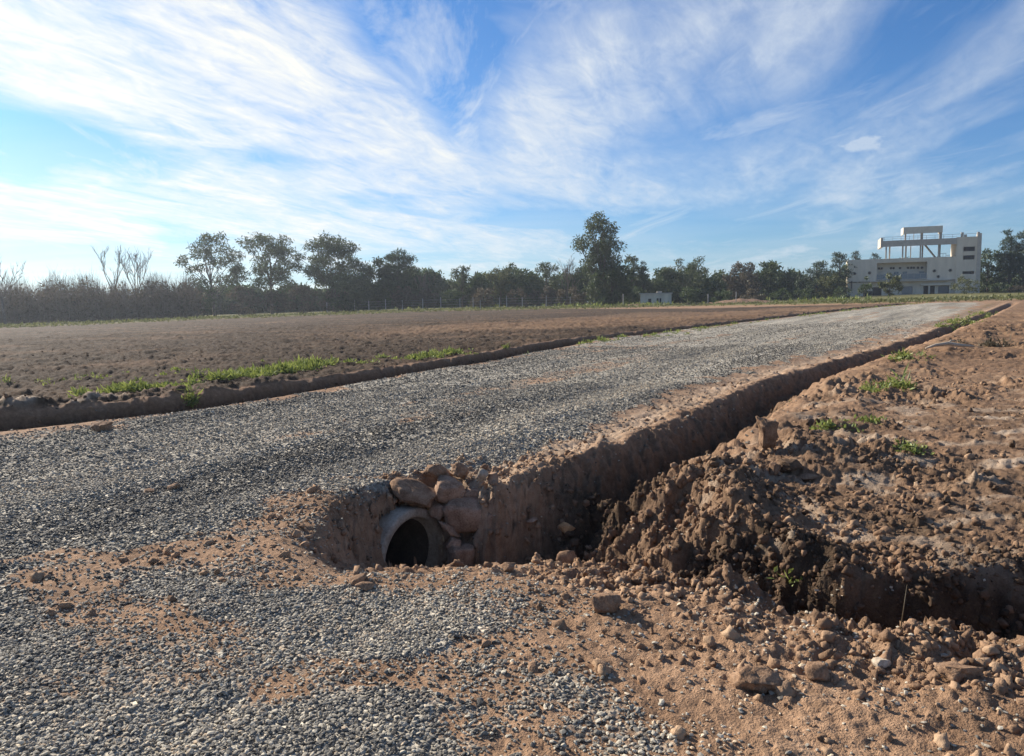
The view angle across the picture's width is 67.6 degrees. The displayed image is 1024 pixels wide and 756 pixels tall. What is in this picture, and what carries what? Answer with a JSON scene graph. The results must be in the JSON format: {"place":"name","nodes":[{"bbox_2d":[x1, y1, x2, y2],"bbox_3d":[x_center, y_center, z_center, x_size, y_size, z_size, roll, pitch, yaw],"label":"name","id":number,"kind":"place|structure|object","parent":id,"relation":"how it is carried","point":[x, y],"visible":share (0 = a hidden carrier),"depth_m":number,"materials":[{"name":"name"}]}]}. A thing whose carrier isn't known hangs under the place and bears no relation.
{"place":"outdoors","nodes":[
{"label":"outdoors","id":0,"kind":"place"},
{"bbox_2d":[379,490,428,565],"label":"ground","id":1,"kind":"structure","parent":0,"point":[386,504],"depth_m":7.17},
{"bbox_2d":[379,504,443,567],"bbox_3d":[-3.801,1.447,9.322,7.219,1.022,0.900,3,7,37],"label":"concrete pipe","id":2,"kind":"object","parent":1,"relation":"in","point":[408,532],"visible":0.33,"depth_m":7.49,"materials":[{"name":"concrete"}]},
{"bbox_2d":[429,499,445,520],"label":"stone block","id":3,"kind":"structure","parent":2,"relation":"on","point":[436,510],"depth_m":7.23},
{"bbox_2d":[0,303,899,408],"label":"ploughed field","id":4,"kind":"structure","parent":0,"point":[552,326],"depth_m":34.70,"materials":[{"name":"soil"}]},
{"bbox_2d":[0,256,25,323],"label":"bare tree","id":5,"kind":"object","parent":4,"relation":"on","point":[2,306],"visible":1,"depth_m":117.35,"materials":[{"name":"brown plant"}]},
{"bbox_2d":[0,264,211,323],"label":"thicket","id":6,"kind":"object","parent":4,"relation":"on","point":[113,286],"visible":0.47,"depth_m":121.68,"materials":[{"name":"plant"}]},
{"bbox_2d":[92,245,134,319],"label":"bare tree","id":7,"kind":"object","parent":4,"relation":"on","point":[118,254],"visible":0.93,"depth_m":126.30,"materials":[{"name":"brown plant"}]},
{"bbox_2d":[114,247,153,318],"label":"bare tree","id":8,"kind":"object","parent":4,"relation":"on","point":[137,269],"visible":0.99,"depth_m":124.35,"materials":[{"name":"brown plant"}]},
{"bbox_2d":[0,359,269,384],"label":"weeds","id":9,"kind":"object","parent":4,"relation":"on","point":[162,373],"visible":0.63,"depth_m":18.87,"materials":[{"name":"green plant"}]},
{"bbox_2d":[68,374,204,397],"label":"weeds","id":10,"kind":"object","parent":4,"relation":"on","point":[140,385],"visible":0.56,"depth_m":15.59,"materials":[{"name":"green plant"}]},
{"bbox_2d":[190,284,217,315],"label":"shrub","id":11,"kind":"object","parent":4,"relation":"on","point":[209,300],"visible":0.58,"depth_m":130.64,"materials":[{"name":"green plant"}]},
{"bbox_2d":[173,230,245,315],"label":"eucalyptus tree","id":12,"kind":"object","parent":4,"relation":"on","point":[207,251],"visible":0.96,"depth_m":136.43,"materials":[{"name":"green plant"}]},
{"bbox_2d":[225,285,263,315],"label":"shrub","id":13,"kind":"object","parent":4,"relation":"on","point":[240,295],"visible":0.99,"depth_m":126.96,"materials":[{"name":"green plant"}]},
{"bbox_2d":[231,232,296,313],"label":"eucalyptus tree","id":14,"kind":"object","parent":4,"relation":"on","point":[277,251],"visible":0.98,"depth_m":136.88,"materials":[{"name":"green plant"}]},
{"bbox_2d":[191,354,338,379],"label":"weeds","id":15,"kind":"object","parent":4,"relation":"on","point":[312,364],"visible":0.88,"depth_m":18.52,"materials":[{"name":"green plant"}]},
{"bbox_2d":[263,290,288,312],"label":"shrub","id":16,"kind":"object","parent":4,"relation":"on","point":[279,297],"visible":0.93,"depth_m":131.69,"materials":[{"name":"green plant"}]},
{"bbox_2d":[284,283,317,313],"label":"shrub","id":17,"kind":"object","parent":4,"relation":"on","point":[306,307],"visible":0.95,"depth_m":126.27,"materials":[{"name":"green plant"}]},
{"bbox_2d":[286,229,376,311],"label":"eucalyptus tree","id":18,"kind":"object","parent":4,"relation":"on","point":[318,272],"visible":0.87,"depth_m":136.46,"materials":[{"name":"green plant"}]},
{"bbox_2d":[317,288,353,311],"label":"shrub","id":19,"kind":"object","parent":4,"relation":"on","point":[323,302],"visible":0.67,"depth_m":128.96,"materials":[{"name":"green plant"}]},
{"bbox_2d":[322,271,379,312],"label":"evergreen tree","id":20,"kind":"object","parent":4,"relation":"on","point":[357,294],"visible":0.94,"depth_m":129.84,"materials":[{"name":"green plant"}]},
{"bbox_2d":[364,288,391,310],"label":"shrub","id":21,"kind":"object","parent":4,"relation":"on","point":[378,304],"visible":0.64,"depth_m":133.57,"materials":[{"name":"green plant"}]},
{"bbox_2d":[360,256,397,306],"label":"evergreen tree","id":22,"kind":"object","parent":4,"relation":"on","point":[379,262],"visible":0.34,"depth_m":136.21,"materials":[{"name":"green plant"}]},
{"bbox_2d":[390,285,421,309],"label":"shrub","id":23,"kind":"object","parent":4,"relation":"on","point":[406,301],"visible":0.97,"depth_m":129.75,"materials":[{"name":"green plant"}]},
{"bbox_2d":[0,303,1023,430],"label":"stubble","id":24,"kind":"object","parent":4,"relation":"on","point":[436,345],"visible":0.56,"depth_m":45.58,"materials":[{"name":"plant"}]},
{"bbox_2d":[0,302,1022,755],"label":"gravel road","id":25,"kind":"structure","parent":0,"point":[922,314],"depth_m":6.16,"materials":[{"name":"gravel"}]},
{"bbox_2d":[90,421,112,431],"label":"earth clod","id":26,"kind":"object","parent":25,"relation":"on","point":[103,426],"visible":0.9,"depth_m":10.74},
{"bbox_2d":[0,291,1023,755],"bbox_3d":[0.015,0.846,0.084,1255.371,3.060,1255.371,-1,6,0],"label":"ground","id":27,"kind":"structure","parent":0,"point":[816,699],"depth_m":5.42,"materials":[{"name":"soil"}]},
{"bbox_2d":[349,573,366,584],"bbox_3d":[-0.938,1.226,4.640,0.140,0.063,0.098,-17,8,-8],"label":"earth slab","id":28,"kind":"object","parent":27,"relation":"on","point":[356,579],"depth_m":4.61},
{"bbox_2d":[368,247,427,309],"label":"evergreen tree","id":29,"kind":"object","parent":27,"relation":"on","point":[397,268],"visible":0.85,"depth_m":133.65,"materials":[{"name":"green plant"}]},
{"bbox_2d":[388,478,436,507],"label":"rock","id":30,"kind":"structure","parent":27,"relation":"on","point":[412,491],"depth_m":7.17,"materials":[{"name":"stone"}]},
{"bbox_2d":[416,287,444,308],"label":"shrub","id":31,"kind":"object","parent":27,"relation":"on","point":[425,295],"visible":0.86,"depth_m":131.78,"materials":[{"name":"green plant"}]},
{"bbox_2d":[422,464,452,480],"bbox_3d":[-0.728,0.924,7.489,0.312,0.193,0.234,-3,6,-20],"label":"earth clod","id":32,"kind":"object","parent":27,"relation":"on","point":[435,471],"visible":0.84,"depth_m":7.41,"materials":[{"name":"soil"}]},
{"bbox_2d":[439,288,464,307],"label":"shrub","id":33,"kind":"object","parent":27,"relation":"on","point":[447,299],"visible":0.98,"depth_m":133.67,"materials":[{"name":"green plant"}]},
{"bbox_2d":[0,303,907,431],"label":"ditch","id":34,"kind":"object","parent":27,"relation":"in","point":[76,417],"visible":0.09,"depth_m":15.50,"materials":[{"name":"soil"}]},
{"bbox_2d":[180,381,203,407],"bbox_3d":[-6.127,0.335,14.622,0.552,0.547,0.446,3,7,37],"label":"weed clump","id":35,"kind":"object","parent":34,"relation":"on","point":[190,397],"visible":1,"depth_m":14.55,"materials":[{"name":"green plant"}]},
{"bbox_2d":[304,334,627,365],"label":"weeds","id":36,"kind":"object","parent":34,"relation":"on","point":[436,354],"visible":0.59,"depth_m":22.97,"materials":[{"name":"green plant"}]},
{"bbox_2d":[643,302,927,337],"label":"weeds","id":37,"kind":"object","parent":34,"relation":"on","point":[653,333],"visible":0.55,"depth_m":40.88,"materials":[{"name":"green plant"}]},
{"bbox_2d":[326,295,590,312],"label":"wire fence","id":38,"kind":"object","parent":27,"relation":"on","point":[506,298],"visible":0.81,"depth_m":128.59,"materials":[{"name":"metal"}]},
{"bbox_2d":[451,462,468,478],"bbox_3d":[-0.509,0.900,7.509,0.196,0.167,0.202,-3,6,-16],"label":"earth clod","id":39,"kind":"object","parent":27,"relation":"on","point":[459,470],"visible":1,"depth_m":7.45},
{"bbox_2d":[446,264,477,306],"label":"eucalyptus tree","id":40,"kind":"object","parent":27,"relation":"on","point":[459,284],"visible":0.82,"depth_m":138.70,"materials":[{"name":"green plant"}]},
{"bbox_2d":[463,273,496,307],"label":"evergreen tree","id":41,"kind":"object","parent":27,"relation":"on","point":[474,284],"visible":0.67,"depth_m":136.15,"materials":[{"name":"green plant"}]},
{"bbox_2d":[470,287,495,307],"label":"shrub","id":42,"kind":"object","parent":27,"relation":"on","point":[479,295],"visible":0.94,"depth_m":129.44,"materials":[{"name":"green plant"}]},
{"bbox_2d":[484,265,514,306],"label":"eucalyptus tree","id":43,"kind":"object","parent":27,"relation":"on","point":[498,273],"visible":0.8,"depth_m":139.97,"materials":[{"name":"green plant"}]},
{"bbox_2d":[0,293,1023,327],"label":"grass","id":44,"kind":"structure","parent":27,"relation":"on","point":[860,300],"depth_m":96.51,"materials":[{"name":"plant"}]},
{"bbox_2d":[1,321,1023,755],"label":"soil crumbs","id":45,"kind":"object","parent":27,"relation":"on","point":[987,651],"visible":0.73,"depth_m":5.42,"materials":[{"name":"soil"}]},
{"bbox_2d":[502,287,531,307],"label":"shrub","id":46,"kind":"object","parent":27,"relation":"on","point":[514,299],"visible":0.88,"depth_m":132.31,"materials":[{"name":"green plant"}]},
{"bbox_2d":[504,268,548,306],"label":"evergreen tree","id":47,"kind":"object","parent":27,"relation":"on","point":[525,284],"visible":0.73,"depth_m":138.06,"materials":[{"name":"green plant"}]},
{"bbox_2d":[528,286,559,306],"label":"shrub","id":48,"kind":"object","parent":27,"relation":"on","point":[549,300],"visible":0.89,"depth_m":134.09,"materials":[{"name":"green plant"}]},
{"bbox_2d":[533,261,560,304],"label":"eucalyptus tree","id":49,"kind":"object","parent":27,"relation":"on","point":[543,267],"visible":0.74,"depth_m":142.06,"materials":[{"name":"green plant"}]},
{"bbox_2d":[553,258,579,299],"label":"bare tree","id":50,"kind":"object","parent":27,"relation":"on","point":[566,271],"visible":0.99,"depth_m":136.87,"materials":[{"name":"brown plant"}]},
{"bbox_2d":[555,286,587,305],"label":"shrub","id":51,"kind":"object","parent":27,"relation":"on","point":[575,295],"visible":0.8,"depth_m":129.78,"materials":[{"name":"green plant"}]},
{"bbox_2d":[568,267,596,303],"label":"evergreen tree","id":52,"kind":"object","parent":27,"relation":"on","point":[582,276],"visible":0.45,"depth_m":139.75,"materials":[{"name":"green plant"}]},
{"bbox_2d":[570,211,627,305],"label":"eucalyptus tree","id":53,"kind":"object","parent":27,"relation":"on","point":[600,252],"visible":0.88,"depth_m":125.78,"materials":[{"name":"green plant"}]},
{"bbox_2d":[178,260,1023,314],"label":"woods","id":54,"kind":"object","parent":27,"relation":"on","point":[439,284],"visible":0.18,"depth_m":158.63,"materials":[{"name":"green plant"}]},
{"bbox_2d":[591,592,621,613],"bbox_3d":[0.509,1.222,4.133,0.164,0.151,0.158,1,6,16],"label":"earth clod","id":55,"kind":"object","parent":27,"relation":"on","point":[603,602],"visible":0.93,"depth_m":4.08,"materials":[{"name":"soil"}]},
{"bbox_2d":[589,260,638,304],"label":"evergreen tree","id":56,"kind":"object","parent":27,"relation":"on","point":[617,278],"visible":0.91,"depth_m":125.10,"materials":[{"name":"green plant"}]},
{"bbox_2d":[621,253,644,299],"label":"eucalyptus tree","id":57,"kind":"object","parent":27,"relation":"on","point":[633,263],"visible":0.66,"depth_m":144.25,"materials":[{"name":"green plant"}]},
{"bbox_2d":[622,285,646,304],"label":"shrub","id":58,"kind":"object","parent":27,"relation":"on","point":[636,290],"visible":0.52,"depth_m":131.46,"materials":[{"name":"green plant"}]},
{"bbox_2d":[360,293,922,310],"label":"tall grass","id":59,"kind":"structure","parent":27,"relation":"on","point":[656,303],"depth_m":121.14,"materials":[{"name":"green plant"}]},
{"bbox_2d":[634,260,654,295],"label":"pine tree","id":60,"kind":"object","parent":27,"relation":"on","point":[645,284],"visible":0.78,"depth_m":144.11,"materials":[{"name":"green plant"}]},
{"bbox_2d":[639,291,672,303],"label":"white hut","id":61,"kind":"object","parent":27,"relation":"on","point":[660,296],"visible":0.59,"depth_m":123.39,"materials":[{"name":"paint"}]},
{"bbox_2d":[646,267,680,301],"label":"evergreen tree","id":62,"kind":"object","parent":27,"relation":"on","point":[658,281],"visible":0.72,"depth_m":145.88,"materials":[{"name":"green plant"}]},
{"bbox_2d":[313,304,1023,647],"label":"ditch","id":63,"kind":"object","parent":27,"relation":"in","point":[708,433],"visible":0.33,"depth_m":6.85,"materials":[{"name":"soil"}]},
{"bbox_2d":[434,475,465,503],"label":"stone block","id":64,"kind":"structure","parent":63,"relation":"on","point":[447,489],"depth_m":7.22,"materials":[{"name":"stone"}]},
{"bbox_2d":[447,543,474,566],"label":"stone block","id":65,"kind":"structure","parent":63,"relation":"on","point":[465,553],"depth_m":6.99,"materials":[{"name":"stone"}]},
{"bbox_2d":[443,497,480,532],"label":"stone block","id":66,"kind":"structure","parent":63,"relation":"on","point":[462,515],"depth_m":7.14,"materials":[{"name":"stone"}]},
{"bbox_2d":[438,520,460,536],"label":"stone slab","id":67,"kind":"structure","parent":66,"relation":"on","point":[448,529],"depth_m":7.11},
{"bbox_2d":[556,550,576,563],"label":"earth clod","id":68,"kind":"object","parent":63,"relation":"on","point":[567,556],"visible":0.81,"depth_m":5.84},
{"bbox_2d":[934,311,997,330],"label":"weeds","id":69,"kind":"object","parent":63,"relation":"on","point":[954,320],"visible":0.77,"depth_m":35.59,"materials":[{"name":"green plant"}]},
{"bbox_2d":[662,255,709,302],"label":"eucalyptus tree","id":70,"kind":"object","parent":27,"relation":"on","point":[684,280],"visible":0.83,"depth_m":147.86,"materials":[{"name":"green plant"}]},
{"bbox_2d":[679,286,700,303],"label":"shrub","id":71,"kind":"object","parent":27,"relation":"on","point":[692,294],"visible":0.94,"depth_m":133.46,"materials":[{"name":"green plant"}]},
{"bbox_2d":[699,276,727,302],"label":"evergreen tree","id":72,"kind":"object","parent":27,"relation":"on","point":[711,288],"visible":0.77,"depth_m":144.30,"materials":[{"name":"green plant"}]},
{"bbox_2d":[710,287,732,302],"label":"shrub","id":73,"kind":"object","parent":27,"relation":"on","point":[724,292],"visible":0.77,"depth_m":129.79,"materials":[{"name":"green plant"}]},
{"bbox_2d":[712,298,768,303],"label":"earth mound","id":74,"kind":"object","parent":27,"relation":"on","point":[743,300],"visible":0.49,"depth_m":120.25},
{"bbox_2d":[721,261,763,298],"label":"evergreen tree","id":75,"kind":"object","parent":27,"relation":"on","point":[737,287],"visible":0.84,"depth_m":145.64,"materials":[{"name":"green plant"}]},
{"bbox_2d":[740,288,765,299],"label":"shrub","id":76,"kind":"object","parent":27,"relation":"on","point":[749,291],"visible":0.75,"depth_m":131.66,"materials":[{"name":"green plant"}]},
{"bbox_2d":[729,665,781,693],"bbox_3d":[1.052,1.315,3.319,0.220,0.138,0.189,-1,6,0],"label":"earth clod","id":77,"kind":"object","parent":27,"relation":"on","point":[760,679],"visible":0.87,"depth_m":3.27,"materials":[{"name":"soil"}]},
{"bbox_2d":[755,416,778,449],"bbox_3d":[2.712,0.573,8.127,0.218,0.367,0.152,-10,13,-24],"label":"standing stone","id":78,"kind":"object","parent":27,"relation":"on","point":[768,437],"visible":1,"depth_m":8.07,"materials":[{"name":"stone"}]},
{"bbox_2d":[752,260,789,298],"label":"evergreen tree","id":79,"kind":"object","parent":27,"relation":"on","point":[768,274],"visible":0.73,"depth_m":147.88,"materials":[{"name":"green plant"}]},
{"bbox_2d":[768,287,795,300],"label":"shrub","id":80,"kind":"object","parent":27,"relation":"on","point":[777,293],"visible":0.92,"depth_m":134.04,"materials":[{"name":"green plant"}]},
{"bbox_2d":[777,270,798,299],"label":"conifer tree","id":81,"kind":"object","parent":27,"relation":"on","point":[789,287],"visible":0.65,"depth_m":146.52,"materials":[{"name":"green plant"}]},
{"bbox_2d":[777,458,802,472],"bbox_3d":[2.691,0.854,7.423,0.270,0.148,0.235,-1,6,0],"label":"earth clod","id":82,"kind":"object","parent":27,"relation":"on","point":[787,464],"visible":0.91,"depth_m":7.36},
{"bbox_2d":[790,269,806,298],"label":"conifer tree","id":83,"kind":"object","parent":27,"relation":"on","point":[799,282],"visible":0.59,"depth_m":148.68,"materials":[{"name":"green plant"}]},
{"bbox_2d":[792,288,818,299],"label":"shrub","id":84,"kind":"object","parent":27,"relation":"on","point":[803,292],"visible":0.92,"depth_m":129.78,"materials":[{"name":"green plant"}]},
{"bbox_2d":[801,260,829,293],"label":"pine tree","id":85,"kind":"object","parent":27,"relation":"on","point":[812,278],"visible":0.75,"depth_m":150.35,"materials":[{"name":"green plant"}]},
{"bbox_2d":[804,661,830,680],"bbox_3d":[1.337,1.291,3.351,0.109,0.099,0.094,-1,6,0],"label":"earth clod","id":86,"kind":"object","parent":27,"relation":"on","point":[816,670],"visible":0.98,"depth_m":3.32,"materials":[{"name":"soil"}]},
{"bbox_2d":[813,273,847,298],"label":"evergreen tree","id":87,"kind":"object","parent":27,"relation":"on","point":[830,285],"visible":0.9,"depth_m":143.98,"materials":[{"name":"green plant"}]},
{"bbox_2d":[809,418,863,431],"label":"weeds","id":88,"kind":"object","parent":27,"relation":"on","point":[826,424],"visible":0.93,"depth_m":9.21,"materials":[{"name":"green plant"}]},
{"bbox_2d":[825,251,853,285],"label":"pine tree","id":89,"kind":"object","parent":27,"relation":"on","point":[843,276],"visible":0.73,"depth_m":152.25,"materials":[{"name":"green plant"}]},
{"bbox_2d":[789,380,893,401],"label":"weeds","id":90,"kind":"object","parent":27,"relation":"on","point":[871,388],"visible":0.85,"depth_m":12.25,"materials":[{"name":"green plant"}]},
{"bbox_2d":[857,276,873,296],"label":"evergreen tree","id":91,"kind":"object","parent":27,"relation":"on","point":[864,288],"visible":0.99,"depth_m":137.23,"materials":[{"name":"green plant"}]},
{"bbox_2d":[854,414,886,424],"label":"weeds","id":92,"kind":"object","parent":27,"relation":"on","point":[874,420],"visible":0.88,"depth_m":9.52,"materials":[{"name":"green plant"}]},
{"bbox_2d":[871,657,891,667],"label":"stone","id":93,"kind":"object","parent":27,"relation":"on","point":[880,661],"visible":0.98,"depth_m":3.45,"materials":[{"name":"white stone"}]},
{"bbox_2d":[862,363,917,391],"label":"weeds","id":94,"kind":"object","parent":27,"relation":"on","point":[898,383],"visible":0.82,"depth_m":12.49,"materials":[{"name":"green plant"}]},
{"bbox_2d":[876,273,903,296],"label":"evergreen tree","id":95,"kind":"object","parent":27,"relation":"on","point":[895,280],"visible":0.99,"depth_m":134.45,"materials":[{"name":"green plant"}]},
{"bbox_2d":[880,349,936,361],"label":"weeds","id":96,"kind":"object","parent":27,"relation":"on","point":[900,356],"visible":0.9,"depth_m":17.22,"materials":[{"name":"green plant"}]},
{"bbox_2d":[846,226,981,296],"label":"building","id":97,"kind":"structure","parent":27,"relation":"on","point":[921,274],"depth_m":152.38,"materials":[{"name":"concrete"}]},
{"bbox_2d":[893,437,934,454],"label":"weeds","id":98,"kind":"object","parent":27,"relation":"on","point":[914,447],"visible":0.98,"depth_m":7.94,"materials":[{"name":"green plant"}]},
{"bbox_2d":[925,340,973,348],"bbox_3d":[10.955,-0.846,19.203,1.184,0.208,0.376,-2,6,-11],"label":"dead branch","id":99,"kind":"object","parent":27,"relation":"on","point":[950,343],"visible":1,"depth_m":19.12,"materials":[{"name":"grey wood"}]},
{"bbox_2d":[933,661,984,682],"bbox_3d":[1.929,1.269,3.306,0.179,0.098,0.128,-3,6,-18],"label":"earth clod","id":100,"kind":"object","parent":27,"relation":"on","point":[953,671],"visible":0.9,"depth_m":3.26,"materials":[{"name":"soil"}]},
{"bbox_2d":[950,274,981,293],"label":"shrub","id":101,"kind":"object","parent":27,"relation":"on","point":[968,288],"visible":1,"depth_m":137.37,"materials":[{"name":"green plant"}]},
{"bbox_2d":[955,334,1015,346],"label":"dry weeds","id":102,"kind":"object","parent":27,"relation":"on","point":[989,342],"visible":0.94,"depth_m":20.55,"materials":[{"name":"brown plant"}]},
{"bbox_2d":[980,248,1007,291],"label":"evergreen tree","id":103,"kind":"object","parent":27,"relation":"on","point":[989,274],"visible":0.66,"depth_m":155.77,"materials":[{"name":"green plant"}]},
{"bbox_2d":[987,283,1012,292],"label":"shrub","id":104,"kind":"object","parent":27,"relation":"on","point":[993,288],"visible":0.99,"depth_m":141.23,"materials":[{"name":"green plant"}]},
{"bbox_2d":[993,229,1023,288],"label":"tree","id":105,"kind":"object","parent":27,"relation":"on","point":[1003,256],"visible":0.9,"depth_m":149.99,"materials":[{"name":"green plant"}]},
{"bbox_2d":[1003,231,1023,291],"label":"pine tree","id":106,"kind":"object","parent":27,"relation":"on","point":[1020,269],"visible":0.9,"depth_m":148.19,"materials":[{"name":"green plant"}]},
{"bbox_2d":[0,0,1023,301],"label":"sky","id":107,"kind":"structure","parent":0,"point":[485,135],"materials":[{"name":"blue"}]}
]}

